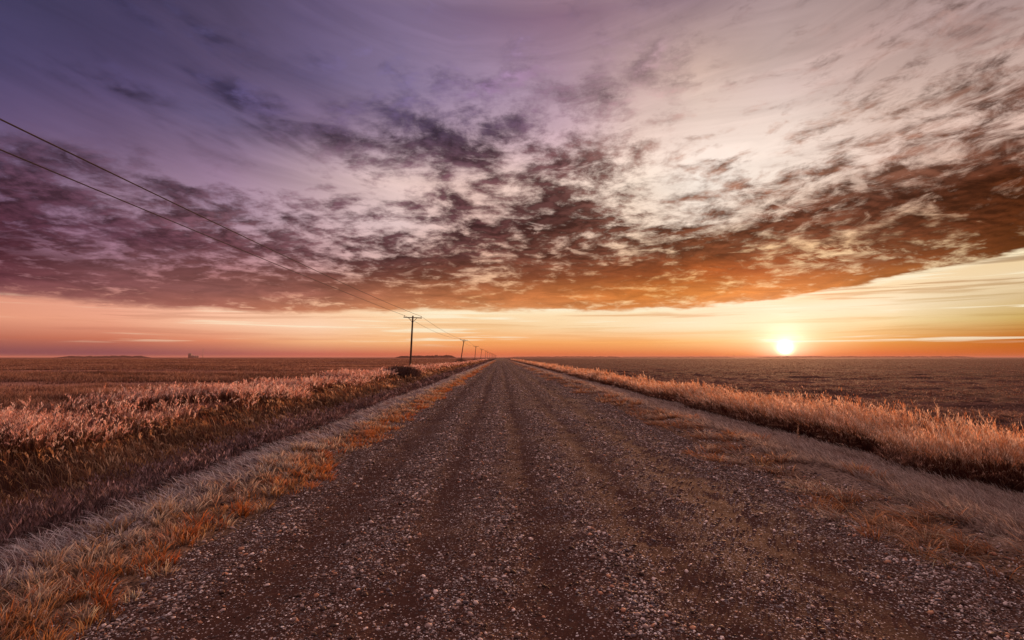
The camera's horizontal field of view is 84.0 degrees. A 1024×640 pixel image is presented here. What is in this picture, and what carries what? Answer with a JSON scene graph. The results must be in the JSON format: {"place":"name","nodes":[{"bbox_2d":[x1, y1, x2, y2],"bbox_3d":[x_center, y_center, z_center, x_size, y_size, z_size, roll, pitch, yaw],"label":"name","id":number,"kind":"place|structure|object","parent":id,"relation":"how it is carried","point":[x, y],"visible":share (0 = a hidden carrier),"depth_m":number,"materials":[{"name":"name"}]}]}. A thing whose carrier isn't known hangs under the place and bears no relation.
{"place":"outdoors","nodes":[
{"label":"outdoors","id":0,"kind":"place"},
{"bbox_2d":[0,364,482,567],"bbox_3d":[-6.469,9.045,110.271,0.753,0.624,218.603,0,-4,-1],"label":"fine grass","id":1,"kind":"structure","parent":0,"point":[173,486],"depth_m":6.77,"materials":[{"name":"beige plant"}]},
{"bbox_2d":[0,361,489,598],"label":"matted grass","id":2,"kind":"structure","parent":0,"point":[14,561],"depth_m":6.70,"materials":[{"name":"beige plant"}]},
{"bbox_2d":[0,360,494,639],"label":"verge grass","id":3,"kind":"structure","parent":0,"point":[39,596],"depth_m":5.13,"materials":[{"name":"brown plant"}]},
{"bbox_2d":[0,357,1023,639],"bbox_3d":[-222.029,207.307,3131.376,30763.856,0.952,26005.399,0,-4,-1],"label":"ground","id":4,"kind":"structure","parent":0,"point":[826,471],"depth_m":18.64,"materials":[{"name":"brown plant"}]},
{"bbox_2d":[54,355,150,357],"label":"shelterbelt","id":5,"kind":"object","parent":4,"relation":"on","point":[121,356],"visible":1,"depth_m":2253.02,"materials":[{"name":"brown plant"}]},
{"bbox_2d":[188,353,198,357],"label":"grain elevator","id":6,"kind":"object","parent":4,"relation":"on","point":[190,355],"visible":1,"depth_m":2461.25,"materials":[{"name":"grey"}]},
{"bbox_2d":[0,360,485,529],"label":"ditch grass","id":7,"kind":"structure","parent":4,"relation":"on","point":[117,455],"depth_m":13.43,"materials":[{"name":"brown plant"}]},
{"bbox_2d":[0,358,487,459],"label":"tall frosted grass","id":8,"kind":"structure","parent":4,"relation":"on","point":[235,392],"depth_m":17.18,"materials":[{"name":"beige plant"}]},
{"bbox_2d":[0,361,488,561],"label":"ditch weeds","id":9,"kind":"object","parent":4,"relation":"on","point":[66,508],"visible":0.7,"depth_m":8.17,"materials":[{"name":"beige plant"}]},
{"bbox_2d":[0,358,491,421],"bbox_3d":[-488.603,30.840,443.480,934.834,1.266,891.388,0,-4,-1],"label":"grassland","id":10,"kind":"structure","parent":4,"relation":"on","point":[100,377],"depth_m":63.31,"materials":[{"name":"brown dry grass"}]},
{"bbox_2d":[382,365,421,377],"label":"bush","id":11,"kind":"object","parent":4,"relation":"on","point":[408,370],"visible":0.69,"depth_m":53.04,"materials":[{"name":"brown plant"}]},
{"bbox_2d":[403,316,419,365],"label":"utility pole","id":12,"kind":"object","parent":4,"relation":"on","point":[412,321],"visible":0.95,"depth_m":84.63,"materials":[{"name":"brown wood"}]},
{"bbox_2d":[395,355,455,357],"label":"treeline","id":13,"kind":"object","parent":4,"relation":"on","point":[436,356],"visible":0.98,"depth_m":2278.30,"materials":[{"name":"brown plant"}]},
{"bbox_2d":[508,356,621,357],"bbox_3d":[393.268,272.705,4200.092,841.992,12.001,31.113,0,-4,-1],"label":"tree row","id":14,"kind":"object","parent":4,"relation":"on","point":[566,356],"visible":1,"depth_m":4196.06,"materials":[{"name":"brown plant"}]},
{"bbox_2d":[617,357,733,357],"bbox_3d":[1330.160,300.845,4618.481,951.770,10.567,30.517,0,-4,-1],"label":"wood edge","id":15,"kind":"object","parent":4,"relation":"on","point":[681,357],"visible":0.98,"depth_m":4618.31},
{"bbox_2d":[508,361,1023,582],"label":"dry grass","id":16,"kind":"object","parent":4,"relation":"on","point":[931,535],"visible":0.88,"depth_m":6.58,"materials":[{"name":"brown dry grass"}]},
{"bbox_2d":[510,359,1023,494],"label":"tall dry grass","id":17,"kind":"structure","parent":4,"relation":"on","point":[993,449],"depth_m":13.12,"materials":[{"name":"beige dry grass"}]},
{"bbox_2d":[512,361,1023,542],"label":"pale grass","id":18,"kind":"structure","parent":4,"relation":"on","point":[941,489],"depth_m":8.73,"materials":[{"name":"beige plant"}]},
{"bbox_2d":[523,359,1023,437],"bbox_3d":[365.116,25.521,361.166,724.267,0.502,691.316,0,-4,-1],"label":"stubble","id":19,"kind":"object","parent":4,"relation":"on","point":[981,410],"visible":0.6,"depth_m":47.22,"materials":[{"name":"brown plant"}]},
{"bbox_2d":[758,356,976,357],"bbox_3d":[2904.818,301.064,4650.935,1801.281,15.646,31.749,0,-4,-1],"label":"woodland","id":20,"kind":"object","parent":4,"relation":"on","point":[869,356],"visible":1,"depth_m":4649.98,"materials":[{"name":"brown plant"}]},
{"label":"utility pole","id":21,"kind":"object","parent":4,"relation":"on","visible":0},
{"bbox_2d":[0,118,480,348],"bbox_3d":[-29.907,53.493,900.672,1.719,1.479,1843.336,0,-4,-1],"label":"power line","id":22,"kind":"object","parent":21,"relation":"attached to","point":[167,199],"visible":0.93,"depth_m":19.32,"materials":[{"name":"metal"}]},
{"bbox_2d":[0,149,484,350],"bbox_3d":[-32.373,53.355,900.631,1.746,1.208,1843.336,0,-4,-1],"label":"power line","id":23,"kind":"object","parent":21,"relation":"attached to","point":[167,219],"visible":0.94,"depth_m":23.27,"materials":[{"name":"metal"}]},
{"bbox_2d":[0,0,1023,356],"label":"sky","id":24,"kind":"structure","parent":0,"point":[516,178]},
{"bbox_2d":[3,358,1023,639],"bbox_3d":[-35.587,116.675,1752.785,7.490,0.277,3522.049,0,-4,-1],"label":"road","id":25,"kind":"structure","parent":0,"point":[571,610],"depth_m":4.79,"materials":[{"name":"gravel"}]}
]}

